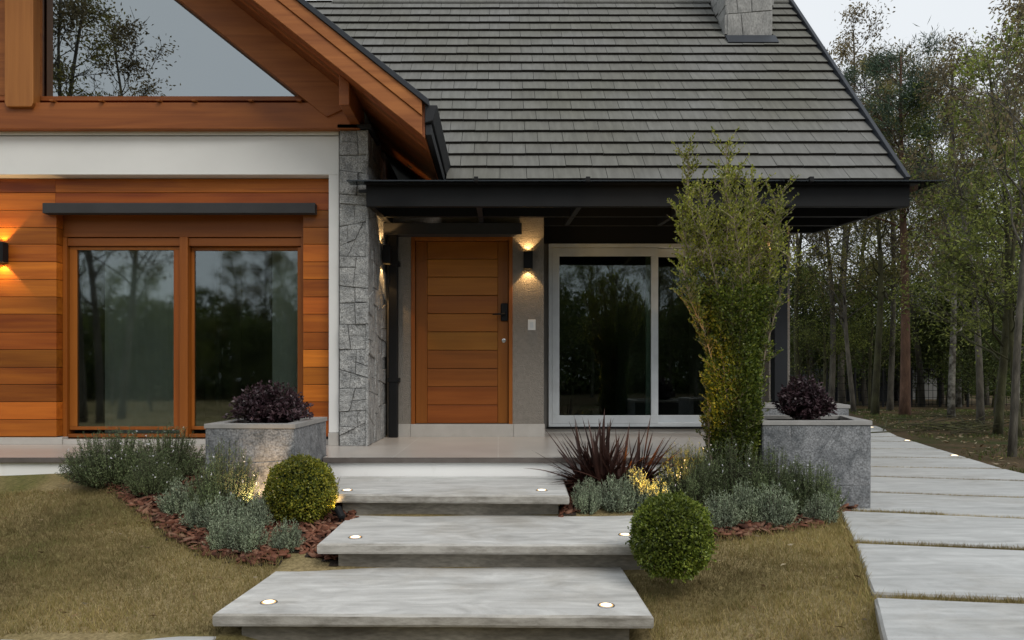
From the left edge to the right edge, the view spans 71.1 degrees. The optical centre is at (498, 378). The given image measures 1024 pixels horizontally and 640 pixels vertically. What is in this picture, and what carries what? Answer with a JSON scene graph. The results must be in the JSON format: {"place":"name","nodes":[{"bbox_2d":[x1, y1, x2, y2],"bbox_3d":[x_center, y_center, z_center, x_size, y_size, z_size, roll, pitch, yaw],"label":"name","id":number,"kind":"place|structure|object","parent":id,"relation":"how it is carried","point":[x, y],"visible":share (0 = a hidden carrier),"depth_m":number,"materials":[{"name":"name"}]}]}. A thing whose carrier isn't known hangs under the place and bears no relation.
{"place":"outdoors","nodes":[
{"label":"outdoors","id":0,"kind":"place"},
{"bbox_2d":[0,393,1023,639],"bbox_3d":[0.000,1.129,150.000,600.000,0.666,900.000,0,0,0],"label":"ground","id":1,"kind":"structure","parent":0,"point":[46,483],"depth_m":4.21,"materials":[{"name":"green plant"}]},
{"bbox_2d":[1,636,215,639],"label":"path slab","id":2,"kind":"structure","parent":1,"relation":"on","point":[192,638],"depth_m":3.55,"materials":[{"name":"concrete"}]},
{"bbox_2d":[204,417,326,504],"bbox_3d":[-1.838,0.712,5.798,0.678,0.757,0.995,0,0,0],"label":"planter","id":3,"kind":"object","parent":1,"relation":"on","point":[264,445],"visible":0.52,"depth_m":5.31,"materials":[{"name":"stone"}]},
{"bbox_2d":[222,380,313,422],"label":"purple shrub","id":4,"kind":"object","parent":3,"relation":"on","point":[269,405],"visible":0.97,"depth_m":5.64,"materials":[{"name":"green plant"}]},
{"bbox_2d":[0,433,723,484],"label":"terrace","id":5,"kind":"structure","parent":1,"relation":"on","point":[454,456],"depth_m":6.35,"materials":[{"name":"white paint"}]},
{"bbox_2d":[212,567,653,639],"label":"step","id":6,"kind":"object","parent":1,"relation":"on","point":[496,603],"visible":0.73,"depth_m":3.67,"materials":[{"name":"concrete"}]},
{"bbox_2d":[260,599,277,604],"bbox_3d":[-1.188,1.165,3.713,0.088,0.027,0.088,0,0,0],"label":"floor light","id":7,"kind":"object","parent":6,"relation":"on","point":[269,602],"visible":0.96,"depth_m":3.70,"materials":[{"name":"metal"}]},
{"bbox_2d":[598,602,614,607],"bbox_3d":[0.552,1.165,3.663,0.088,0.027,0.088,0,0,0],"label":"floor light","id":8,"kind":"object","parent":6,"relation":"on","point":[606,605],"visible":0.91,"depth_m":3.65,"materials":[{"name":"glass"}]},
{"bbox_2d":[334,476,568,514],"bbox_3d":[-0.403,1.058,5.623,1.911,0.450,1.016,0,0,0],"label":"step","id":9,"kind":"object","parent":1,"relation":"on","point":[473,495],"visible":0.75,"depth_m":5.24,"materials":[{"name":"concrete"}]},
{"bbox_2d":[0,0,909,445],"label":"house","id":10,"kind":"structure","parent":1,"relation":"on","point":[196,234],"depth_m":8.16,"materials":[{"name":"paint"}]},
{"bbox_2d":[0,242,7,262],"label":"wall lamp","id":11,"kind":"object","parent":10,"relation":"attached to","point":[3,252],"visible":1,"depth_m":7.26,"materials":[{"name":"black metal"}]},
{"bbox_2d":[63,215,306,437],"bbox_3d":[-3.257,-0.570,7.500,2.520,2.356,0.160,0,0,0],"label":"timber window","id":12,"kind":"structure","parent":10,"relation":"in","point":[184,235],"depth_m":7.44,"materials":[{"name":"brown wood"}]},
{"bbox_2d":[382,245,391,264],"bbox_3d":[-1.238,-1.374,7.950,0.095,0.200,0.104,0,0,0],"label":"wall lamp","id":13,"kind":"object","parent":10,"relation":"attached to","point":[387,254],"visible":1,"depth_m":7.90,"materials":[{"name":"black metal"}]},
{"bbox_2d":[411,237,512,423],"bbox_3d":[-0.421,-0.566,8.337,1.174,2.176,0.206,0,0,0],"label":"door","id":14,"kind":"structure","parent":10,"relation":"in","point":[462,287],"depth_m":8.34,"materials":[{"name":"brown wood"}]},
{"bbox_2d":[523,251,532,269],"bbox_3d":[0.344,-1.364,8.252,0.104,0.200,0.095,0,0,0],"label":"wall lamp","id":15,"kind":"object","parent":10,"relation":"attached to","point":[527,260],"visible":1,"depth_m":8.21,"materials":[{"name":"black metal"}]},
{"bbox_2d":[347,176,944,401],"bbox_3d":[1.418,-0.685,7.968,5.745,2.710,2.205,0,0,0],"label":"canopy","id":16,"kind":"object","parent":10,"relation":"attached to","point":[821,205],"visible":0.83,"depth_m":7.00,"materials":[{"name":"black metal"}]},
{"bbox_2d":[547,244,762,427],"bbox_3d":[1.934,-0.527,8.870,2.670,2.270,0.160,0,0,0],"label":"sliding window","id":17,"kind":"structure","parent":10,"relation":"in","point":[651,252],"depth_m":8.80,"materials":[{"name":"white plastic"}]},
{"bbox_2d":[86,467,857,565],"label":"bark mulch","id":18,"kind":"object","parent":1,"relation":"on","point":[313,535],"visible":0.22,"depth_m":4.92,"materials":[{"name":"brown wood"}]},
{"bbox_2d":[54,421,154,488],"bbox_3d":[-3.144,0.609,5.809,0.751,0.542,0.752,0,0,0],"label":"rosemary bush","id":19,"kind":"object","parent":18,"relation":"on","point":[96,473],"visible":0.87,"depth_m":5.68,"materials":[{"name":"green plant"}]},
{"bbox_2d":[121,449,183,496],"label":"rosemary bush","id":20,"kind":"object","parent":18,"relation":"on","point":[145,483],"visible":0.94,"depth_m":5.53,"materials":[{"name":"green plant"}]},
{"bbox_2d":[121,423,204,480],"bbox_3d":[-2.727,0.606,5.932,0.681,0.507,0.661,0,0,-7],"label":"rosemary bush","id":21,"kind":"object","parent":18,"relation":"on","point":[180,453],"visible":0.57,"depth_m":5.87,"materials":[{"name":"green plant"}]},
{"bbox_2d":[153,475,198,515],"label":"silver bush","id":22,"kind":"object","parent":18,"relation":"on","point":[174,502],"visible":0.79,"depth_m":5.20,"materials":[{"name":"green plant"}]},
{"bbox_2d":[178,490,221,529],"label":"silver bush","id":23,"kind":"object","parent":18,"relation":"on","point":[192,517],"visible":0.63,"depth_m":4.96,"materials":[{"name":"green plant"}]},
{"bbox_2d":[202,509,238,552],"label":"silver bush","id":24,"kind":"object","parent":18,"relation":"on","point":[218,540],"visible":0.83,"depth_m":4.60,"materials":[{"name":"green plant"}]},
{"bbox_2d":[199,490,245,530],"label":"silver bush","id":25,"kind":"object","parent":18,"relation":"on","point":[232,509],"visible":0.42,"depth_m":4.87,"materials":[{"name":"green plant"}]},
{"bbox_2d":[186,436,261,512],"bbox_3d":[-1.977,0.711,5.177,0.525,0.608,0.516,0,0,-15],"label":"rosemary bush","id":26,"kind":"object","parent":18,"relation":"on","point":[217,485],"visible":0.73,"depth_m":5.13,"materials":[{"name":"green plant"}]},
{"bbox_2d":[227,512,270,554],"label":"silver bush","id":27,"kind":"object","parent":18,"relation":"on","point":[248,539],"visible":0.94,"depth_m":4.56,"materials":[{"name":"green plant"}]},
{"bbox_2d":[235,490,275,530],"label":"silver bush","id":28,"kind":"object","parent":18,"relation":"on","point":[260,514],"visible":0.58,"depth_m":4.88,"materials":[{"name":"green plant"}]},
{"bbox_2d":[267,517,306,552],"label":"silver bush","id":29,"kind":"object","parent":18,"relation":"on","point":[285,538],"visible":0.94,"depth_m":4.58,"materials":[{"name":"green plant"}]},
{"bbox_2d":[260,450,339,523],"bbox_3d":[-1.411,0.782,5.118,0.542,0.568,0.605,0,0,0],"label":"box ball","id":30,"kind":"object","parent":18,"relation":"on","point":[308,477],"visible":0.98,"depth_m":4.99,"materials":[{"name":"green plant"}]},
{"bbox_2d":[334,506,345,524],"bbox_3d":[-1.117,0.964,5.052,0.100,0.137,0.060,0,0,45],"label":"garden spotlight","id":31,"kind":"object","parent":18,"relation":"on","point":[339,512],"visible":0.93,"depth_m":5.03,"materials":[{"name":"black paint"}]},
{"bbox_2d":[596,473,636,512],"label":"silver bush","id":32,"kind":"object","parent":18,"relation":"on","point":[612,501],"visible":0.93,"depth_m":5.27,"materials":[{"name":"green plant"}]},
{"bbox_2d":[667,126,816,484],"bbox_3d":[1.897,-0.501,5.787,1.150,3.084,1.001,0,0,0],"label":"columnar shrub","id":33,"kind":"object","parent":18,"relation":"on","point":[734,364],"visible":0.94,"depth_m":5.68,"materials":[{"name":"green plant"}]},
{"bbox_2d":[317,515,645,569],"bbox_3d":[0.010,1.221,4.934,2.211,0.450,1.261,0,0,0],"label":"step","id":34,"kind":"object","parent":1,"relation":"on","point":[493,541],"visible":0.42,"depth_m":4.41,"materials":[{"name":"concrete"}]},
{"bbox_2d":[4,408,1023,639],"bbox_3d":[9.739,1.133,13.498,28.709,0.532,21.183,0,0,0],"label":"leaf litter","id":35,"kind":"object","parent":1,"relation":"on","point":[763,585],"visible":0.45,"depth_m":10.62,"materials":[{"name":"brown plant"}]},
{"bbox_2d":[625,489,720,583],"bbox_3d":[0.986,0.884,4.039,0.527,0.531,0.514,0,0,0],"label":"box ball","id":36,"kind":"object","parent":1,"relation":"on","point":[665,545],"visible":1,"depth_m":3.91,"materials":[{"name":"green plant"}]},
{"bbox_2d":[559,477,827,540],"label":"bed soil","id":37,"kind":"structure","parent":1,"relation":"on","point":[573,513],"depth_m":4.94,"materials":[{"name":"brown soil"}]},
{"bbox_2d":[571,476,602,514],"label":"silver bush","id":38,"kind":"object","parent":37,"relation":"on","point":[591,504],"visible":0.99,"depth_m":5.24,"materials":[{"name":"green plant"}]},
{"bbox_2d":[526,408,691,488],"bbox_3d":[0.920,0.582,5.799,1.425,0.683,0.997,0,0,0],"label":"flax","id":39,"kind":"object","parent":37,"relation":"on","point":[596,468],"visible":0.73,"depth_m":5.70,"materials":[{"name":"purple plant"}]},
{"bbox_2d":[617,466,659,511],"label":"silver bush","id":40,"kind":"object","parent":37,"relation":"on","point":[638,487],"visible":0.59,"depth_m":5.29,"materials":[{"name":"green plant"}]},
{"bbox_2d":[636,476,670,503],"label":"silver bush","id":41,"kind":"object","parent":37,"relation":"on","point":[656,489],"visible":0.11,"depth_m":5.30,"materials":[{"name":"green plant"}]},
{"bbox_2d":[652,436,725,506],"bbox_3d":[1.463,0.717,5.525,0.546,0.573,0.546,0,0,-22],"label":"rosemary bush","id":42,"kind":"object","parent":37,"relation":"on","point":[694,484],"visible":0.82,"depth_m":5.46,"materials":[{"name":"green plant"}]},
{"bbox_2d":[703,490,745,529],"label":"silver bush","id":43,"kind":"object","parent":37,"relation":"on","point":[720,518],"visible":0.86,"depth_m":4.95,"materials":[{"name":"green plant"}]},
{"bbox_2d":[696,434,770,505],"bbox_3d":[1.825,0.736,5.592,0.667,0.620,0.687,0,0,-30],"label":"rosemary bush","id":44,"kind":"object","parent":37,"relation":"on","point":[729,480],"visible":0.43,"depth_m":5.49,"materials":[{"name":"green plant"}]},
{"bbox_2d":[726,478,762,523],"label":"silver bush","id":45,"kind":"object","parent":37,"relation":"on","point":[747,506],"visible":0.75,"depth_m":5.06,"materials":[{"name":"green plant"}]},
{"bbox_2d":[734,442,809,510],"bbox_3d":[2.114,0.769,5.546,0.613,0.579,0.623,0,0,-37],"label":"rosemary bush","id":46,"kind":"object","parent":37,"relation":"on","point":[773,472],"visible":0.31,"depth_m":5.46,"materials":[{"name":"green plant"}]},
{"bbox_2d":[750,481,802,527],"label":"silver bush","id":47,"kind":"object","parent":37,"relation":"on","point":[776,511],"visible":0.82,"depth_m":5.00,"materials":[{"name":"green plant"}]},
{"bbox_2d":[780,453,848,514],"bbox_3d":[2.358,0.809,5.414,0.493,0.499,0.493,0,0,-44],"label":"rosemary bush","id":48,"kind":"object","parent":37,"relation":"on","point":[821,485],"visible":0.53,"depth_m":5.33,"materials":[{"name":"green plant"}]},
{"bbox_2d":[800,490,840,524],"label":"silver bush","id":49,"kind":"object","parent":37,"relation":"on","point":[824,511],"visible":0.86,"depth_m":5.13,"materials":[{"name":"green plant"}]},
{"bbox_2d":[745,415,871,507],"bbox_3d":[2.648,0.727,6.155,1.102,0.787,0.930,0,0,0],"label":"planter","id":50,"kind":"object","parent":1,"relation":"on","point":[840,445],"visible":0.6,"depth_m":5.70,"materials":[{"name":"stone"}]},
{"bbox_2d":[771,371,837,419],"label":"purple shrub","id":51,"kind":"object","parent":50,"relation":"on","point":[804,400],"visible":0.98,"depth_m":6.05,"materials":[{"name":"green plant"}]},
{"bbox_2d":[761,402,849,415],"bbox_3d":[3.210,0.693,7.710,1.179,0.854,0.820,0,0,0],"label":"planter","id":52,"kind":"object","parent":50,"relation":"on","point":[842,409],"visible":0.16,"depth_m":7.31,"materials":[{"name":"stone"}]},
{"bbox_2d":[790,310,836,386],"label":"understory tree","id":53,"kind":"object","parent":1,"relation":"on","point":[815,361],"visible":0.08,"depth_m":29.44,"materials":[{"name":"green plant"}]},
{"bbox_2d":[790,228,856,389],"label":"forest tree","id":54,"kind":"object","parent":1,"relation":"on","point":[812,362],"visible":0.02,"depth_m":28.95,"materials":[{"name":"green plant"}]},
{"bbox_2d":[790,227,859,387],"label":"forest tree","id":55,"kind":"object","parent":1,"relation":"on","point":[796,348],"visible":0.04,"depth_m":24.83,"materials":[{"name":"green plant"}]},
{"bbox_2d":[790,239,877,393],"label":"forest tree","id":56,"kind":"object","parent":1,"relation":"on","point":[815,334],"visible":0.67,"depth_m":23.91,"materials":[{"name":"green plant"}]},
{"bbox_2d":[791,316,880,391],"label":"understory tree","id":57,"kind":"object","parent":1,"relation":"on","point":[818,373],"visible":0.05,"depth_m":29.72,"materials":[{"name":"green plant"}]},
{"bbox_2d":[790,253,888,387],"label":"understory tree","id":58,"kind":"object","parent":1,"relation":"on","point":[802,315],"visible":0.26,"depth_m":26.47,"materials":[{"name":"green plant"}]},
{"bbox_2d":[791,214,889,401],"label":"forest tree","id":59,"kind":"object","parent":1,"relation":"on","point":[832,372],"visible":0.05,"depth_m":23.50,"materials":[{"name":"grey plant"}]},
{"bbox_2d":[790,327,936,400],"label":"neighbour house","id":60,"kind":"structure","parent":1,"relation":"on","point":[932,393],"depth_m":33.38,"materials":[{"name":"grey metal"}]},
{"bbox_2d":[790,215,943,411],"bbox_3d":[11.652,-3.399,22.659,4.736,9.184,4.624,0,0,3],"label":"forest tree","id":61,"kind":"object","parent":1,"relation":"on","point":[844,310],"visible":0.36,"depth_m":22.60,"materials":[{"name":"green plant"}]},
{"bbox_2d":[826,0,908,403],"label":"forest tree","id":62,"kind":"object","parent":1,"relation":"on","point":[842,53],"visible":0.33,"depth_m":26.74,"materials":[{"name":"green plant"}]},
{"bbox_2d":[835,325,899,394],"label":"understory tree","id":63,"kind":"object","parent":1,"relation":"on","point":[881,362],"visible":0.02,"depth_m":30.54,"materials":[{"name":"green plant"}]},
{"bbox_2d":[793,259,947,405],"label":"understory tree","id":64,"kind":"object","parent":1,"relation":"on","point":[866,318],"visible":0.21,"depth_m":27.40,"materials":[{"name":"green plant"}]},
{"bbox_2d":[821,226,928,408],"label":"forest tree","id":65,"kind":"object","parent":1,"relation":"on","point":[872,315],"visible":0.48,"depth_m":23.89,"materials":[{"name":"green plant"}]},
{"bbox_2d":[790,97,970,414],"bbox_3d":[11.430,-3.825,21.168,4.967,10.053,3.974,0,0,-27],"label":"forest tree","id":66,"kind":"object","parent":1,"relation":"on","point":[875,406],"visible":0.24,"depth_m":20.91,"materials":[{"name":"green plant"}]},
{"bbox_2d":[804,36,963,405],"bbox_3d":[14.882,-5.993,27.657,5.840,14.576,5.983,0,0,-36],"label":"forest tree","id":67,"kind":"object","parent":1,"relation":"on","point":[861,371],"visible":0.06,"depth_m":27.99,"materials":[{"name":"green plant"}]},
{"bbox_2d":[871,433,897,436],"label":"path slab","id":68,"kind":"structure","parent":1,"relation":"on","point":[882,434],"depth_m":13.03,"materials":[{"name":"concrete"}]},
{"bbox_2d":[823,48,950,410],"bbox_3d":[12.483,-4.599,22.812,3.814,11.686,4.408,0,0,41],"label":"forest tree","id":69,"kind":"object","parent":1,"relation":"on","point":[890,397],"visible":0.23,"depth_m":23.16,"materials":[{"name":"green plant"}]},
{"bbox_2d":[871,437,912,441],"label":"path slab","id":70,"kind":"structure","parent":1,"relation":"on","point":[887,439],"depth_m":12.18,"materials":[{"name":"concrete"}]},
{"bbox_2d":[856,112,942,314],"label":"forest tree","id":71,"kind":"object","parent":1,"relation":"on","point":[896,240],"visible":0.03,"depth_m":31.87,"materials":[{"name":"green plant"}]},
{"bbox_2d":[871,272,933,396],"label":"understory tree","id":72,"kind":"object","parent":1,"relation":"on","point":[898,306],"visible":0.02,"depth_m":32.52,"materials":[{"name":"green plant"}]},
{"bbox_2d":[871,442,935,448],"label":"path slab","id":73,"kind":"structure","parent":1,"relation":"on","point":[896,445],"depth_m":11.07,"materials":[{"name":"concrete"}]},
{"bbox_2d":[836,33,978,406],"bbox_3d":[15.296,-5.989,27.663,4.576,14.352,5.290,0,0,-31],"label":"forest tree","id":74,"kind":"object","parent":1,"relation":"on","point":[918,355],"visible":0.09,"depth_m":27.01,"materials":[{"name":"green plant"}]},
{"bbox_2d":[880,315,936,402],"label":"understory tree","id":75,"kind":"object","parent":1,"relation":"on","point":[911,366],"visible":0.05,"depth_m":30.75,"materials":[{"name":"green plant"}]},
{"bbox_2d":[840,17,979,416],"bbox_3d":[11.445,-4.256,20.436,5.550,10.967,4.027,0,0,0],"label":"pine tree","id":76,"kind":"object","parent":1,"relation":"on","point":[877,65],"visible":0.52,"depth_m":20.09,"materials":[{"name":"plant"}]},
{"bbox_2d":[801,368,1022,406],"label":"fence","id":77,"kind":"object","parent":1,"relation":"on","point":[940,397],"visible":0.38,"depth_m":26.49,"materials":[{"name":"black metal"}]},
{"bbox_2d":[871,449,965,457],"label":"path slab","id":78,"kind":"structure","parent":1,"relation":"on","point":[917,453],"depth_m":9.88,"materials":[{"name":"concrete"}]},
{"bbox_2d":[854,259,1002,406],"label":"understory tree","id":79,"kind":"object","parent":1,"relation":"on","point":[931,338],"visible":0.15,"depth_m":26.72,"materials":[{"name":"green plant"}]},
{"bbox_2d":[872,298,990,403],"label":"understory tree","id":80,"kind":"object","parent":1,"relation":"on","point":[928,362],"visible":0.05,"depth_m":28.81,"materials":[{"name":"green plant"}]},
{"bbox_2d":[841,511,1023,548],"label":"path slab","id":81,"kind":"structure","parent":1,"relation":"on","point":[931,529],"depth_m":4.89,"materials":[{"name":"concrete"}]},
{"bbox_2d":[870,457,1000,468],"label":"path slab","id":82,"kind":"structure","parent":1,"relation":"on","point":[967,463],"depth_m":8.72,"materials":[{"name":"concrete"}]},
{"bbox_2d":[849,408,1023,472],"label":"undergrowth","id":83,"kind":"object","parent":1,"relation":"on","point":[942,411],"visible":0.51,"depth_m":15.66,"materials":[{"name":"green plant"}]},
{"bbox_2d":[852,493,1023,517],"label":"path slab","id":84,"kind":"structure","parent":1,"relation":"on","point":[974,505],"depth_m":5.88,"materials":[{"name":"concrete"}]},
{"bbox_2d":[855,543,1023,600],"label":"path slab","id":85,"kind":"structure","parent":1,"relation":"on","point":[899,570],"depth_m":3.83,"materials":[{"name":"concrete"}]},
{"bbox_2d":[871,477,1023,497],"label":"path slab","id":86,"kind":"structure","parent":1,"relation":"on","point":[988,488],"depth_m":6.86,"materials":[{"name":"concrete"}]},
{"bbox_2d":[871,467,1023,480],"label":"path slab","id":87,"kind":"structure","parent":1,"relation":"on","point":[976,474],"depth_m":7.79,"materials":[{"name":"concrete"}]},
{"bbox_2d":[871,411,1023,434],"bbox_3d":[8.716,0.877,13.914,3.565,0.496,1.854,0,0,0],"label":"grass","id":88,"kind":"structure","parent":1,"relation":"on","point":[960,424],"depth_m":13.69,"materials":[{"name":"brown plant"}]},
{"bbox_2d":[874,78,1022,417],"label":"forest tree","id":89,"kind":"object","parent":1,"relation":"on","point":[951,409],"visible":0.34,"depth_m":19.57,"materials":[{"name":"green plant"}]},
{"bbox_2d":[874,598,1023,639],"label":"path slab","id":90,"kind":"structure","parent":1,"relation":"on","point":[905,619],"depth_m":3.05,"materials":[{"name":"concrete"}]},
{"bbox_2d":[880,38,1023,422],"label":"forest tree","id":91,"kind":"object","parent":1,"relation":"on","point":[980,411],"visible":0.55,"depth_m":16.52,"materials":[{"name":"green plant"}]},
{"bbox_2d":[883,10,1023,434],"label":"forest tree","id":92,"kind":"object","parent":1,"relation":"on","point":[1001,381],"visible":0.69,"depth_m":13.41,"materials":[{"name":"green plant"}]},
{"bbox_2d":[910,27,1004,403],"bbox_3d":[19.094,-6.628,30.432,4.507,15.693,5.938,0,0,28],"label":"forest tree","id":93,"kind":"object","parent":1,"relation":"on","point":[948,48],"visible":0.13,"depth_m":29.63,"materials":[{"name":"green plant"}]},
{"bbox_2d":[901,123,1023,436],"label":"forest tree","id":94,"kind":"object","parent":1,"relation":"on","point":[1011,305],"visible":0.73,"depth_m":13.08,"materials":[{"name":"green plant"}]},
{"bbox_2d":[908,146,1018,406],"bbox_3d":[16.603,-3.719,26.300,5.377,9.826,5.468,0,0,-2],"label":"forest tree","id":95,"kind":"object","parent":1,"relation":"on","point":[958,401],"visible":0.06,"depth_m":25.93,"materials":[{"name":"green plant"}]},
{"bbox_2d":[910,323,1021,403],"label":"understory tree","id":96,"kind":"object","parent":1,"relation":"on","point":[963,394],"visible":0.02,"depth_m":29.00,"materials":[{"name":"green plant"}]},
{"bbox_2d":[911,96,1023,413],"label":"forest tree","id":97,"kind":"object","parent":1,"relation":"on","point":[1007,135],"visible":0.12,"depth_m":20.97,"materials":[{"name":"green plant"}]},
{"bbox_2d":[915,245,1023,407],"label":"understory tree","id":98,"kind":"object","parent":1,"relation":"on","point":[970,348],"visible":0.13,"depth_m":24.90,"materials":[{"name":"green plant"}]},
{"bbox_2d":[920,0,1023,203],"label":"forest tree","id":99,"kind":"object","parent":1,"relation":"on","point":[1004,20],"visible":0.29,"depth_m":15.43,"materials":[{"name":"green plant"}]},
{"bbox_2d":[933,82,1019,403],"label":"forest tree","id":100,"kind":"object","parent":1,"relation":"on","point":[986,400],"visible":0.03,"depth_m":27.91,"materials":[{"name":"green plant"}]},
{"bbox_2d":[933,314,1023,398],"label":"understory tree","id":101,"kind":"object","parent":1,"relation":"on","point":[990,368],"visible":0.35,"depth_m":23.91,"materials":[{"name":"green plant"}]},
{"bbox_2d":[935,308,1023,416],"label":"understory tree","id":102,"kind":"object","parent":1,"relation":"on","point":[1021,384],"visible":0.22,"depth_m":19.15,"materials":[{"name":"green plant"}]},
{"bbox_2d":[937,0,1023,456],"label":"forest tree","id":103,"kind":"object","parent":1,"relation":"on","point":[1013,427],"visible":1,"depth_m":9.92,"materials":[{"name":"green plant"}]},
{"bbox_2d":[944,312,1022,395],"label":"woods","id":104,"kind":"object","parent":1,"relation":"on","point":[990,393],"visible":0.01,"depth_m":45.51,"materials":[{"name":"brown plant"}]},
{"bbox_2d":[952,139,1023,399],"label":"forest tree","id":105,"kind":"object","parent":1,"relation":"on","point":[1001,229],"visible":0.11,"depth_m":17.27,"materials":[{"name":"green plant"}]},
{"bbox_2d":[790,0,1023,320],"label":"sky","id":106,"kind":"structure","parent":0,"point":[824,17],"materials":[{"name":"white"}]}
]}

